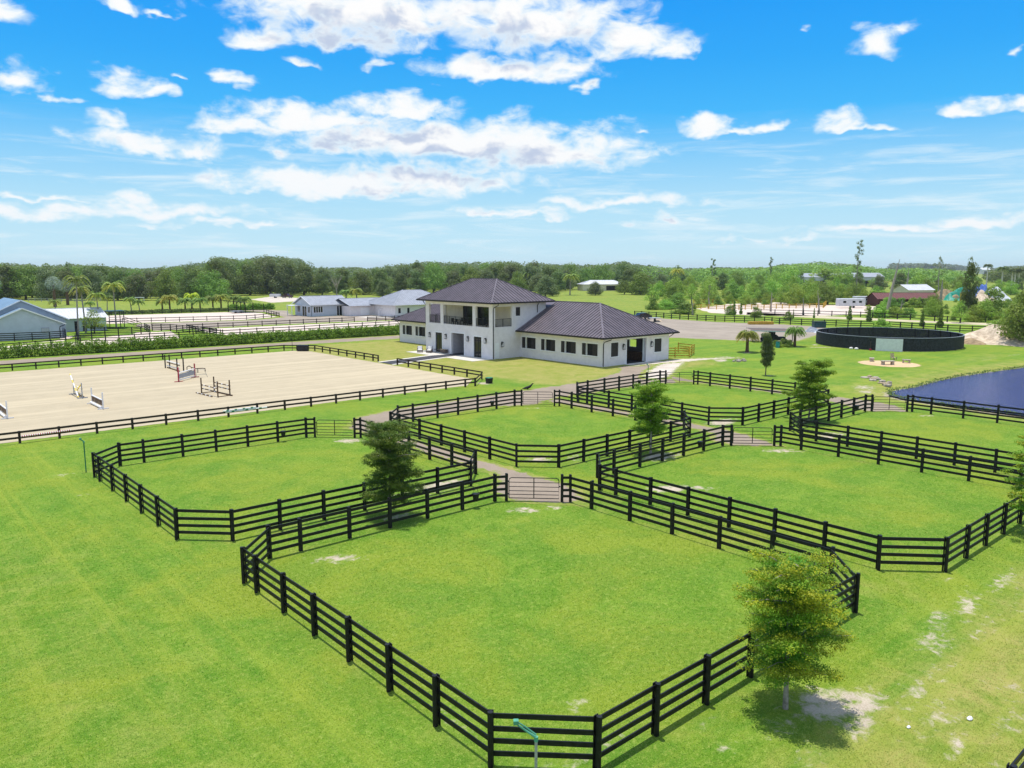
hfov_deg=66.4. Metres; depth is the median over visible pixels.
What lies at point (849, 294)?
loose tree
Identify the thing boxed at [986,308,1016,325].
bushy tree
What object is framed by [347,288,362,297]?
palm tree
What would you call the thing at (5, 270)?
broad tree
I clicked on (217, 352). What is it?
arena fence
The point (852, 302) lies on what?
camper trailer
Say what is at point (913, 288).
tan house
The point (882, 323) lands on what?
shrub
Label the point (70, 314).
white stable wing
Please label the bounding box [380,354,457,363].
path
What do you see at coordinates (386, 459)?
tiered tree
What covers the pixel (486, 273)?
broad tree
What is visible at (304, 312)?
french door
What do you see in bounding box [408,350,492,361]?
patio slab
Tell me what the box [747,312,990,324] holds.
dirt track
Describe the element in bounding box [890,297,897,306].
bushy tree
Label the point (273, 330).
board fence
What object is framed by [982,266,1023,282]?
woods
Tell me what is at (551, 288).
broad tree
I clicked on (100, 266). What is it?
broad tree
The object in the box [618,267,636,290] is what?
broad tree
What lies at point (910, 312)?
shrub
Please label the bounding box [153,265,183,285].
broad tree
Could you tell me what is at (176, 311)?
hedge
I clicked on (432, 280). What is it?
broad tree
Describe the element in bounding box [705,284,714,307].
sparse tall tree
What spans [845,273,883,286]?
long shed
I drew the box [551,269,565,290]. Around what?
broad tree
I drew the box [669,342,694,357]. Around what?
wooden fence
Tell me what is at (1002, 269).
palm tree
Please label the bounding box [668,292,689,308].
bushy tree
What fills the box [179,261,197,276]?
broad tree
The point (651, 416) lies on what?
tiered tree
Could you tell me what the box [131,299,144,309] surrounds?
palm tree
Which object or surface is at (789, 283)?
loose tree
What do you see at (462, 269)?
broad tree
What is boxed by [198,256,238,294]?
broad tree
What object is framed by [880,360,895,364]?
bench
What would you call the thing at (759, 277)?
bushy tree
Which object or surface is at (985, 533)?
paddock fence
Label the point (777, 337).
tractor
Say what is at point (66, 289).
silver palm
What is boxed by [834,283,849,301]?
bushy tree
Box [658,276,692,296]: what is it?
bushy tree
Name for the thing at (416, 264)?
broad tree
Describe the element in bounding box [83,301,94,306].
palm tree
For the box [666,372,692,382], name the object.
paddock gate
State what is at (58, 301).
palm tree
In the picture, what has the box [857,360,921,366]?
fire pit sand
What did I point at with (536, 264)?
broad tree
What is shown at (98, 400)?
horse jump
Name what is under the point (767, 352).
oval tree
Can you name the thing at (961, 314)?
loose tree
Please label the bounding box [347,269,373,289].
broad tree
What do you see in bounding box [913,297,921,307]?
bushy tree
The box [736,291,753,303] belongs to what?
bushy tree
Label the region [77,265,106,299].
broad tree
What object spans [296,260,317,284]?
broad tree
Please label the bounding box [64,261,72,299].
sparse tall tree
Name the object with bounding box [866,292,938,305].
red barn
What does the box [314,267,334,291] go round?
broad tree
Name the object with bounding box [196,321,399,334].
riding arena footing
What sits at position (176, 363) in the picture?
horse jump
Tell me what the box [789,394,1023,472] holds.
paddock fence
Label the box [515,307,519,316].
side window
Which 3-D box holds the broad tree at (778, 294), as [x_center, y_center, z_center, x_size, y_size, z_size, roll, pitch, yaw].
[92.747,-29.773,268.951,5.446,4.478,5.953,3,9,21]
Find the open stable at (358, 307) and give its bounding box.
[337,297,377,315]
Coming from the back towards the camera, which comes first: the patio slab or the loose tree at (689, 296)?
the loose tree at (689, 296)
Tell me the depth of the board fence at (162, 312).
212.67 m
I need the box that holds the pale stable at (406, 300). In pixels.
[369,289,429,316]
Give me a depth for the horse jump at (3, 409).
65.00 m
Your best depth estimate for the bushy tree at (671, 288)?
258.72 m
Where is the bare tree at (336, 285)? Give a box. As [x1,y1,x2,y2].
[330,276,341,294]
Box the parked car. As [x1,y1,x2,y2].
[635,312,651,318]
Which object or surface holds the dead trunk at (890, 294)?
on the ground at (840, 704)
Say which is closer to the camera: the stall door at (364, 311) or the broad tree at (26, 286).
the stall door at (364, 311)
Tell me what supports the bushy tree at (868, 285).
on the ground at (840, 704)
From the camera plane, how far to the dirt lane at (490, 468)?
62.78 m
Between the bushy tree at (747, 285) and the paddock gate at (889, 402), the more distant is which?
the bushy tree at (747, 285)
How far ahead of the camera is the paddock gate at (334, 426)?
57.63 m
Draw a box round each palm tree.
[47,299,60,307]
[62,275,91,334]
[69,285,92,332]
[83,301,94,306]
[86,291,107,308]
[101,280,126,326]
[102,295,112,309]
[122,297,135,309]
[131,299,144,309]
[155,299,168,308]
[159,294,178,308]
[176,297,193,308]
[184,292,199,308]
[190,297,209,307]
[205,295,219,307]
[212,293,229,308]
[224,295,239,304]
[237,296,252,304]
[339,289,352,297]
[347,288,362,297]
[561,273,579,294]
[669,268,685,275]
[735,330,759,351]
[784,326,806,346]
[983,264,993,284]
[996,266,1009,282]
[1005,269,1018,280]
[1008,268,1021,283]
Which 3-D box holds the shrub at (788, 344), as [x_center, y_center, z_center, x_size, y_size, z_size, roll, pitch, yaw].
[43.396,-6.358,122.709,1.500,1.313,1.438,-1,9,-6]
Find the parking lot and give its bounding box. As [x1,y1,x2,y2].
[646,318,820,342]
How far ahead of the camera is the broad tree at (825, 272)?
491.78 m
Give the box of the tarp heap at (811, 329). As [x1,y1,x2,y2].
[805,327,816,331]
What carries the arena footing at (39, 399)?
on the ground at (840, 704)
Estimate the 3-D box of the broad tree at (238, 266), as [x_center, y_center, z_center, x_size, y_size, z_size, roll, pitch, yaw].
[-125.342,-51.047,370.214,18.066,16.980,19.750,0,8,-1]
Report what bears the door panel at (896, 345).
in the round pen
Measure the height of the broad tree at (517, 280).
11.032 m
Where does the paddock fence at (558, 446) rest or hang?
on the ground at (840, 704)
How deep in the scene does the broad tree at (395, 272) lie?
414.04 m
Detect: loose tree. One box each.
[78,310,110,333]
[643,284,661,300]
[683,284,700,303]
[745,280,759,293]
[745,288,754,297]
[776,281,792,297]
[786,276,799,289]
[789,295,798,302]
[831,277,845,291]
[842,286,854,297]
[949,300,970,322]
[975,298,1001,321]
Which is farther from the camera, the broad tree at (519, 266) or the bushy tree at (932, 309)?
the broad tree at (519, 266)
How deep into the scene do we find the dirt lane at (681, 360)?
105.23 m
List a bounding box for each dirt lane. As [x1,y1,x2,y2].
[342,365,682,506]
[547,398,785,446]
[625,357,742,365]
[638,362,687,379]
[671,376,910,411]
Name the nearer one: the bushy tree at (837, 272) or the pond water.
the pond water
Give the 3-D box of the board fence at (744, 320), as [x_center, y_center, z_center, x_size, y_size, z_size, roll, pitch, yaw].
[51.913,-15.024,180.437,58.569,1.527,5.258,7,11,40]
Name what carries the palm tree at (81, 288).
on the ground at (840, 704)
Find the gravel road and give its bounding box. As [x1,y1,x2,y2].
[0,335,399,363]
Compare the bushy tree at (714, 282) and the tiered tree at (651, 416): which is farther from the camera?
the bushy tree at (714, 282)
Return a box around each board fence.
[0,328,65,341]
[0,334,80,348]
[75,328,220,340]
[90,323,150,334]
[104,308,235,314]
[122,310,279,322]
[151,323,216,334]
[186,317,399,333]
[367,315,394,321]
[634,311,874,326]
[760,309,960,322]
[889,321,985,331]
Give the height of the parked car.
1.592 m
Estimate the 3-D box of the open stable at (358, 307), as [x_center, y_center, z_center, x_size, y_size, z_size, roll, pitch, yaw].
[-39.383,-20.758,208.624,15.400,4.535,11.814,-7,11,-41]
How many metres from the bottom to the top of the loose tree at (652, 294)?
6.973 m
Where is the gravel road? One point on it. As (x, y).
(199, 349)
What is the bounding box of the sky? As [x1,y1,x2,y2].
[0,0,1023,268]
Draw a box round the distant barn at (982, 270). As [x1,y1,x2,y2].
[976,268,990,273]
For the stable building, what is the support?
on the ground at (840, 704)
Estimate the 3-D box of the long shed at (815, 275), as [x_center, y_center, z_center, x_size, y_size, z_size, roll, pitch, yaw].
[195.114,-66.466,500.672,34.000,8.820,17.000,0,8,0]
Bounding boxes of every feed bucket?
[280,427,285,436]
[472,488,478,501]
[697,437,702,447]
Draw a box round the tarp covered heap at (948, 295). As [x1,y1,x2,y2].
[936,284,1010,300]
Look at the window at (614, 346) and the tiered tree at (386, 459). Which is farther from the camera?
the window at (614, 346)
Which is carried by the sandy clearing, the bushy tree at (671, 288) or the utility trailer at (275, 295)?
the utility trailer at (275, 295)
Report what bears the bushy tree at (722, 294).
on the ground at (840, 704)
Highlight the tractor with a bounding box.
[760,332,785,340]
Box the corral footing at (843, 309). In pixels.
[697,302,875,315]
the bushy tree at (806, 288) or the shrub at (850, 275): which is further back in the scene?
the shrub at (850, 275)
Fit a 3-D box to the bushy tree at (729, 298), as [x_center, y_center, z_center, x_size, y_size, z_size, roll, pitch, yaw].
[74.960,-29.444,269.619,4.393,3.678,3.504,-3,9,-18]
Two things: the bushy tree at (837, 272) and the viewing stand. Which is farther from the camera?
the bushy tree at (837, 272)
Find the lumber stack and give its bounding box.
[747,321,773,323]
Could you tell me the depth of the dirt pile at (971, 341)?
127.79 m
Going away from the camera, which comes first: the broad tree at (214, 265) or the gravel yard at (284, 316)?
the gravel yard at (284, 316)
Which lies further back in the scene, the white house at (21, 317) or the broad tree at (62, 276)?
the broad tree at (62, 276)
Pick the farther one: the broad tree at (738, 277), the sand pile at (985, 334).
the broad tree at (738, 277)
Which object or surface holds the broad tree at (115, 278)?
on the ground at (840, 704)
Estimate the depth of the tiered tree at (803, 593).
21.48 m
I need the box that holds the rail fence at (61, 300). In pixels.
[28,298,106,301]
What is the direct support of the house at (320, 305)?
on the ground at (840, 704)
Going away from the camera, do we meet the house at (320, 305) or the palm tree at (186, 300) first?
the house at (320, 305)
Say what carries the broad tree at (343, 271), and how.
on the ground at (840, 704)
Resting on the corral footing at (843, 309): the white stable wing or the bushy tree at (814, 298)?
the bushy tree at (814, 298)
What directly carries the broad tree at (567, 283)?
on the ground at (840, 704)
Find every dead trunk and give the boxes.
[886,259,899,309]
[939,279,943,303]
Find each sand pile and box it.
[965,324,1014,344]
[986,335,1023,346]
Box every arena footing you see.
[0,351,471,443]
[106,312,274,323]
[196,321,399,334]
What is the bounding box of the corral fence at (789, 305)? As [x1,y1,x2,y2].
[693,298,826,309]
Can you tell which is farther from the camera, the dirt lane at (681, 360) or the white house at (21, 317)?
the white house at (21, 317)
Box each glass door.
[435,331,442,351]
[473,335,481,357]
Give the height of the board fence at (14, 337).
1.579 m
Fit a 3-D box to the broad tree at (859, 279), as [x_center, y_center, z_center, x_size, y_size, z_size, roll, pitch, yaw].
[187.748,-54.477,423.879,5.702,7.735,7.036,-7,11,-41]
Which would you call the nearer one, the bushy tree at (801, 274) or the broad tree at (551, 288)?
the broad tree at (551, 288)
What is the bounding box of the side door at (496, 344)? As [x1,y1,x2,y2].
[495,343,498,357]
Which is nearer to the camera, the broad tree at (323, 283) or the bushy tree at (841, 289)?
the bushy tree at (841, 289)
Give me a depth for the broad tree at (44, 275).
298.09 m
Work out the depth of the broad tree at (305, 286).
352.45 m
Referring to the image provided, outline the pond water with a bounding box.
[888,368,1023,414]
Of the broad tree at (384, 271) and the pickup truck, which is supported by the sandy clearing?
the pickup truck
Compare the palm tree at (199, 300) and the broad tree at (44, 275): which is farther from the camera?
the broad tree at (44, 275)
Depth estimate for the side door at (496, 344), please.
106.71 m
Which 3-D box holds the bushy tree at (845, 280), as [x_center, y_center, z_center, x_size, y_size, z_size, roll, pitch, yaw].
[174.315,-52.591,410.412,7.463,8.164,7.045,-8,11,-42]
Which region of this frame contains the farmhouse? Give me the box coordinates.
[577,280,619,290]
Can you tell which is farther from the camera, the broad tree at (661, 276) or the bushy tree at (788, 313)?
the broad tree at (661, 276)
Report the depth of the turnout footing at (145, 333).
139.74 m
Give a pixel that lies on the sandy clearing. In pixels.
(274, 300)
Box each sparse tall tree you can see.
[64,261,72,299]
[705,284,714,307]
[710,258,716,283]
[767,257,772,276]
[852,240,863,283]
[932,256,945,290]
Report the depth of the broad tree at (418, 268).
414.57 m
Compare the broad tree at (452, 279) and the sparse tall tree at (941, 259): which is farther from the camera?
the broad tree at (452, 279)
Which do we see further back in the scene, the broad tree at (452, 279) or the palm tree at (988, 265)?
the palm tree at (988, 265)
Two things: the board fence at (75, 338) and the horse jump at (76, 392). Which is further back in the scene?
the board fence at (75, 338)
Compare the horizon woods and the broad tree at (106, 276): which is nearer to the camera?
the broad tree at (106, 276)
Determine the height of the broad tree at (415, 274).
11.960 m
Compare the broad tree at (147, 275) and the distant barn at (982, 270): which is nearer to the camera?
the broad tree at (147, 275)
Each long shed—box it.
[794,273,842,286]
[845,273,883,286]
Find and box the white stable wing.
[46,307,107,331]
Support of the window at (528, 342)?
in the stable building
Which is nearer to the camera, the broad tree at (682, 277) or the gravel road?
the gravel road
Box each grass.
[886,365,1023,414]
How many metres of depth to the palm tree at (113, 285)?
160.95 m
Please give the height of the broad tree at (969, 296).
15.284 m
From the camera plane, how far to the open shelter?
217.91 m
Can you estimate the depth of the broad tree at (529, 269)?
414.83 m
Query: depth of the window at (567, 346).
102.67 m
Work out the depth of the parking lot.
160.37 m
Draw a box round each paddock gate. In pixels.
[316,420,352,435]
[508,477,559,498]
[522,391,552,404]
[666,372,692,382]
[733,427,772,443]
[873,396,905,409]
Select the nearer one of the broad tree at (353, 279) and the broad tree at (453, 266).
the broad tree at (353, 279)
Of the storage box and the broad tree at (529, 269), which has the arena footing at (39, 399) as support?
the storage box
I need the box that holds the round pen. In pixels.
[816,327,964,351]
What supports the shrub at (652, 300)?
on the ground at (840, 704)
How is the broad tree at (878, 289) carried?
on the ground at (840, 704)
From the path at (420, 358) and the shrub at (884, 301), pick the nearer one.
the path at (420, 358)
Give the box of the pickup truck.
[281,294,292,297]
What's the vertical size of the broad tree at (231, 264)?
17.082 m
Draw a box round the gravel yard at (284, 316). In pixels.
[134,310,392,330]
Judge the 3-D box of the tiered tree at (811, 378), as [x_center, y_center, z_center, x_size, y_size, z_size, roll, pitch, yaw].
[24.201,0.469,63.462,4.209,5.168,4.211,1,9,9]
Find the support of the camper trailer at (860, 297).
on the ground at (840, 704)
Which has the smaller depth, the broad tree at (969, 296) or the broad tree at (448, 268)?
the broad tree at (969, 296)
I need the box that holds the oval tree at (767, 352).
[760,332,775,374]
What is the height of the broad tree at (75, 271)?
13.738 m
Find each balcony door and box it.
[463,306,472,323]
[478,307,488,325]
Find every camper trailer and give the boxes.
[836,298,865,307]
[852,296,866,304]
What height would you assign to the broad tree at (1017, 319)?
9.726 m
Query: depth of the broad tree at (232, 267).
346.68 m
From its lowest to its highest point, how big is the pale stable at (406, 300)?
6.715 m
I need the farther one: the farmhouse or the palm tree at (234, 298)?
the farmhouse
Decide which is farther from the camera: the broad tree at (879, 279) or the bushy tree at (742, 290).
the broad tree at (879, 279)
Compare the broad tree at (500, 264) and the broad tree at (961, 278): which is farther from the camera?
the broad tree at (500, 264)
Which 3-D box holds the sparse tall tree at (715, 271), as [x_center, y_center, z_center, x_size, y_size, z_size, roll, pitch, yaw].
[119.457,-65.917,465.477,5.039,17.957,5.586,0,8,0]
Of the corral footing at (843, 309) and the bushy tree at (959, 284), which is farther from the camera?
the bushy tree at (959, 284)
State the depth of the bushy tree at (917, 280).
401.40 m
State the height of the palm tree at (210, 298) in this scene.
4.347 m
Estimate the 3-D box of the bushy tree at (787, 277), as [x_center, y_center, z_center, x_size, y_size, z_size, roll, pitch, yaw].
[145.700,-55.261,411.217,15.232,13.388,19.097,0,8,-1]
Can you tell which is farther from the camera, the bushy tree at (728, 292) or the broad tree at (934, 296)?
the bushy tree at (728, 292)
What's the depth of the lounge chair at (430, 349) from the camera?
114.84 m
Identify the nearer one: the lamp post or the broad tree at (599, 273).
the lamp post
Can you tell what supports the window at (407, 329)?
in the stable building
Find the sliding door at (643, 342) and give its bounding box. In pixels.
[642,338,644,360]
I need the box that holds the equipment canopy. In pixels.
[746,328,792,341]
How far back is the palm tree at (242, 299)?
241.07 m
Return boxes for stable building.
[391,278,679,366]
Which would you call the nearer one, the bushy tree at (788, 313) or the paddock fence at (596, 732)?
the paddock fence at (596, 732)
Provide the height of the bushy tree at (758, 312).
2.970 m
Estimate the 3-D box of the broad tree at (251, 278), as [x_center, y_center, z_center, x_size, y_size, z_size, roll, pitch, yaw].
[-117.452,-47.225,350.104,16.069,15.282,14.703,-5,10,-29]
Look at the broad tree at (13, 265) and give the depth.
317.51 m
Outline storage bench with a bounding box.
[440,349,447,352]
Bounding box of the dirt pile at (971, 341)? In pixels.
[964,338,985,344]
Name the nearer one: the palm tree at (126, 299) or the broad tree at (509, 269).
the palm tree at (126, 299)
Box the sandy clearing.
[251,297,296,302]
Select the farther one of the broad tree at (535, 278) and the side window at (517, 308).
the broad tree at (535, 278)
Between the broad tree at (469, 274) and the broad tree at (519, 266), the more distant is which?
the broad tree at (519, 266)
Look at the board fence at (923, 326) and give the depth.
153.61 m
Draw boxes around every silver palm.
[45,276,62,306]
[57,280,74,304]
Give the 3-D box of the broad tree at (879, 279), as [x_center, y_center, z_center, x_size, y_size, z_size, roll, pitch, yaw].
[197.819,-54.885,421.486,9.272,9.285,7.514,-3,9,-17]
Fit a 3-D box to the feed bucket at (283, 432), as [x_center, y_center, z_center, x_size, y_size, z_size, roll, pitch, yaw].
[-16.434,3.429,56.176,0.400,0.690,0.400,-7,11,-41]
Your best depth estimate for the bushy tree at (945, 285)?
339.29 m
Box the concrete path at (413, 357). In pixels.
[379,355,445,364]
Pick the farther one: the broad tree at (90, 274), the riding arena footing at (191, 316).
the broad tree at (90, 274)
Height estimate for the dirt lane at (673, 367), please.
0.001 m
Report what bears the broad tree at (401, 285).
on the ground at (840, 704)
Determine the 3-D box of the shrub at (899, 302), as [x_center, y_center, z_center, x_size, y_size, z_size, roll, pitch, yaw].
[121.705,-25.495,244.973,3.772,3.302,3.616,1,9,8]
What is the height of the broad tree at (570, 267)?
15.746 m
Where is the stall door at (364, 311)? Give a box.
[361,307,369,315]
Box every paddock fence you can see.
[91,417,476,540]
[240,473,860,767]
[389,389,690,467]
[576,370,829,425]
[596,424,1023,572]
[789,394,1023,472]
[1006,748,1023,767]
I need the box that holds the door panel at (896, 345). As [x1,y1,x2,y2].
[875,338,902,351]
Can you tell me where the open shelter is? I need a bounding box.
[223,300,263,312]
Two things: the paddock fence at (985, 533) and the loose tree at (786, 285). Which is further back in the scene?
the loose tree at (786, 285)
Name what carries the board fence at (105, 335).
on the ground at (840, 704)
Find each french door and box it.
[302,306,306,315]
[336,305,341,315]
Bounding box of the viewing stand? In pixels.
[104,310,141,326]
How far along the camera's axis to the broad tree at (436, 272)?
416.60 m
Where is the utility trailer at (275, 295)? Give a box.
[269,294,280,297]
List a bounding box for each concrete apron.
[363,316,388,317]
[626,361,657,364]
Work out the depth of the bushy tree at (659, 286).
332.14 m
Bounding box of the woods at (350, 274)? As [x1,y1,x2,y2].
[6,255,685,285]
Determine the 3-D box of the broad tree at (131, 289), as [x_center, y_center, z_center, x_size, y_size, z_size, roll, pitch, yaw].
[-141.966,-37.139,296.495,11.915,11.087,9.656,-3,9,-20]
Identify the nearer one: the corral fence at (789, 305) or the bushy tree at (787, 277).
the corral fence at (789, 305)
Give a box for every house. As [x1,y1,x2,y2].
[0,298,68,340]
[286,295,348,316]
[893,284,934,291]
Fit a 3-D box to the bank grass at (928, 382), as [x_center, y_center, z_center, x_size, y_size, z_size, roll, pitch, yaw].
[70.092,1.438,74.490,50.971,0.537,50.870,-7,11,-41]
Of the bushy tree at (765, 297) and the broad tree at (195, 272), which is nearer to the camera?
the bushy tree at (765, 297)
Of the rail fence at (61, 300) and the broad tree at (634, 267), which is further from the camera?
the broad tree at (634, 267)
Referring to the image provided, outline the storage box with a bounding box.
[296,345,308,350]
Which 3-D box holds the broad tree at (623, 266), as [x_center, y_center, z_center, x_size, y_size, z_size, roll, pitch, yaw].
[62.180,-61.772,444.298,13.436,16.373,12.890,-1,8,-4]
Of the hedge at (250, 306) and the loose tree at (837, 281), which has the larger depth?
the loose tree at (837, 281)
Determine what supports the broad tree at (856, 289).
on the ground at (840, 704)
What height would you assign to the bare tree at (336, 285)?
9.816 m
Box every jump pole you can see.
[21,429,70,436]
[223,406,255,411]
[225,406,266,412]
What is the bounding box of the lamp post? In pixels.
[513,719,537,767]
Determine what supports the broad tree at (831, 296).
on the ground at (840, 704)
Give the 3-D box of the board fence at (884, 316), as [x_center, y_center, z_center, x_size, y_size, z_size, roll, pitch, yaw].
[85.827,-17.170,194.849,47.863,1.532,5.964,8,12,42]
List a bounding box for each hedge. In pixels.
[0,324,398,357]
[106,307,234,314]
[227,302,275,309]
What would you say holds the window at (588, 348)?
in the stable building
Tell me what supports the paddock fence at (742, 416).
on the ground at (840, 704)
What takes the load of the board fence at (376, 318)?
on the ground at (840, 704)
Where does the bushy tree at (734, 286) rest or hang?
on the ground at (840, 704)
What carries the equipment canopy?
on the parking lot
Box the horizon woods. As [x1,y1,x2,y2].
[887,262,1023,270]
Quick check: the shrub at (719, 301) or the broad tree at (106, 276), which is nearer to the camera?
the shrub at (719, 301)
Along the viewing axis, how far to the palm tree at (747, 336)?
114.59 m
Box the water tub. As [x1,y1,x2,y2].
[485,377,492,383]
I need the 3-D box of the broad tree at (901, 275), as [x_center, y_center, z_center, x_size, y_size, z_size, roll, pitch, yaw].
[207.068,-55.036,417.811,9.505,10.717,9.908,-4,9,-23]
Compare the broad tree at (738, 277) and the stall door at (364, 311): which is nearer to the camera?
the stall door at (364, 311)
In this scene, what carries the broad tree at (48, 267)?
on the ground at (840, 704)
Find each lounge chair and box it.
[417,346,422,351]
[426,346,432,352]
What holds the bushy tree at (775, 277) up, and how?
on the ground at (840, 704)
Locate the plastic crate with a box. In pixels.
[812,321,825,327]
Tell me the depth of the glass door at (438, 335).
115.66 m
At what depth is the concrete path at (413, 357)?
106.20 m
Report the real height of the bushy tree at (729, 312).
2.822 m
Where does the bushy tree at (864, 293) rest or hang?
on the ground at (840, 704)
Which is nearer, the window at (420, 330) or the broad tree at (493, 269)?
the window at (420, 330)
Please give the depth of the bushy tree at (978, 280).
431.00 m
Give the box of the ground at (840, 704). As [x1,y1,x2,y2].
[0,270,1023,767]
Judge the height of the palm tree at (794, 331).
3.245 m
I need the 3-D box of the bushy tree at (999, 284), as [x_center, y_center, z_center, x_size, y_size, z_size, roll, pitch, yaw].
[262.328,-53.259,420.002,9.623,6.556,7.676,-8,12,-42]
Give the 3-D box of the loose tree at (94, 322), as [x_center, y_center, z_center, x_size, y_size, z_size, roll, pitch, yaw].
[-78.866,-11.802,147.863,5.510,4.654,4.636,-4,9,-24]
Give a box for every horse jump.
[0,401,13,418]
[69,374,87,398]
[87,387,108,409]
[164,355,183,371]
[174,363,207,381]
[196,377,232,396]
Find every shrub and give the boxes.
[645,297,658,309]
[669,303,695,313]
[713,296,724,304]
[784,339,793,346]
[819,295,824,304]
[839,271,858,285]
[868,304,891,317]
[871,318,891,327]
[880,297,892,305]
[886,306,904,317]
[896,298,906,306]
[900,307,915,317]
[904,297,921,307]
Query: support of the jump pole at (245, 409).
attached to the arena fence at (96, 427)
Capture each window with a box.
[313,306,322,312]
[402,324,411,335]
[415,325,424,336]
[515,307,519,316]
[521,336,535,349]
[540,338,555,351]
[560,339,575,354]
[581,342,597,356]
[610,341,618,357]
[654,337,661,352]
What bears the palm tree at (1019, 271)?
on the ground at (840, 704)
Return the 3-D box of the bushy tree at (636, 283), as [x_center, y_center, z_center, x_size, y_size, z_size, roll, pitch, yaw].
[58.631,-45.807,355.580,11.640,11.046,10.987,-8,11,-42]
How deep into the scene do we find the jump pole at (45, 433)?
56.59 m
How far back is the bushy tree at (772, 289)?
291.38 m
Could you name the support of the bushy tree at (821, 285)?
on the ground at (840, 704)
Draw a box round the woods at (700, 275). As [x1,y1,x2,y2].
[640,261,978,283]
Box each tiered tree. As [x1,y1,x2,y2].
[358,419,425,505]
[628,379,674,453]
[731,546,858,709]
[781,358,837,419]
[1000,435,1023,513]
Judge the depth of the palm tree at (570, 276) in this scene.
352.27 m
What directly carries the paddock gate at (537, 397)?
attached to the paddock fence at (558, 446)
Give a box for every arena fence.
[0,345,378,370]
[0,358,482,442]
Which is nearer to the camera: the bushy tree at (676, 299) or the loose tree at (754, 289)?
the bushy tree at (676, 299)
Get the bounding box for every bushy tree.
[628,272,651,294]
[651,280,665,296]
[657,299,675,309]
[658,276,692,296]
[663,284,679,302]
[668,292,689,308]
[672,273,682,286]
[683,275,700,290]
[699,275,716,290]
[699,277,718,294]
[700,281,718,297]
[701,287,716,301]
[718,286,735,297]
[724,281,741,300]
[724,291,733,301]
[724,294,736,303]
[724,305,732,314]
[736,286,747,297]
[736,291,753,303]
[745,280,759,293]
[749,306,763,317]
[750,273,765,288]
[750,298,757,304]
[756,279,781,292]
[761,271,780,286]
[761,293,770,303]
[777,266,802,287]
[780,283,810,304]
[783,311,793,319]
[795,270,805,284]
[795,280,820,300]
[806,292,821,304]
[817,282,828,294]
[824,268,851,285]
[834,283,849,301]
[839,276,850,286]
[857,289,869,303]
[866,278,874,286]
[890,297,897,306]
[904,271,925,283]
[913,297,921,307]
[924,297,945,315]
[932,277,952,292]
[952,280,968,291]
[963,304,988,321]
[972,277,983,286]
[976,286,1010,319]
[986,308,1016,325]
[991,279,1006,290]
[1002,280,1020,294]
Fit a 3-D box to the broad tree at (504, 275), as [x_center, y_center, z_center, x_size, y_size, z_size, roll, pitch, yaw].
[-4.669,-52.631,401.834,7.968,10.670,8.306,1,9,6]
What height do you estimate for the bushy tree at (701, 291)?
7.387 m
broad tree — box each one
[0,262,24,298]
[0,264,39,299]
[1,263,23,297]
[23,263,40,297]
[32,265,56,299]
[34,263,59,293]
[52,266,82,299]
[53,265,82,293]
[71,264,91,275]
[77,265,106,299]
[79,263,107,297]
[84,263,108,277]
[100,265,123,292]
[100,269,133,299]
[122,271,153,299]
[125,268,151,294]
[139,270,151,288]
[146,267,167,297]
[148,268,181,296]
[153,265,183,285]
[169,266,184,294]
[175,270,201,298]
[178,266,220,297]
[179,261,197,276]
[189,270,233,300]
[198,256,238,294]
[219,258,237,291]
[221,260,244,293]
[228,258,260,293]
[235,261,266,294]
[252,254,272,293]
[253,257,287,293]
[266,258,304,293]
[276,257,295,293]
[282,264,321,294]
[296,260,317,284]
[312,272,331,294]
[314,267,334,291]
[331,266,350,290]
[332,273,347,294]
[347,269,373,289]
[349,270,372,294]
[371,267,393,291]
[371,269,392,293]
[374,279,391,295]
[383,264,393,286]
[390,265,408,288]
[392,271,406,290]
[396,264,410,281]
[406,269,428,290]
[409,260,421,276]
[409,265,425,286]
[419,265,447,291]
[421,262,444,290]
[423,261,442,288]
[441,265,462,282]
[443,268,462,288]
[447,262,459,272]
[457,266,482,281]
[459,264,468,280]
[477,261,491,270]
[478,267,493,277]
[487,263,499,278]
[492,261,504,273]
[499,263,526,283]
[499,272,509,282]
[507,270,527,288]
[509,262,522,278]
[521,262,540,290]
[523,260,539,272]
[528,273,547,290]
[533,274,558,295]
[541,264,558,285]
[549,278,560,295]
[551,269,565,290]
[559,268,576,290]
[562,263,583,288]
[577,266,594,281]
[586,281,603,294]
[589,263,615,279]
[612,261,629,281]
[615,280,631,293]
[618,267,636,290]
[623,265,641,280]
[638,273,655,291]
[655,273,669,287]
[670,266,689,284]
[716,272,728,289]
[725,270,746,288]
[753,287,773,301]
[774,291,788,303]
[808,267,840,284]
[815,284,841,304]
[845,282,868,296]
[854,277,864,287]
[869,287,885,293]
[870,273,888,289]
[889,271,906,289]
[922,278,935,286]
[923,294,943,306]
[950,275,963,288]
[958,257,979,313]
[993,287,1023,340]
[1015,277,1023,289]
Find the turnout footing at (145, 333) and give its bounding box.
[0,332,178,350]

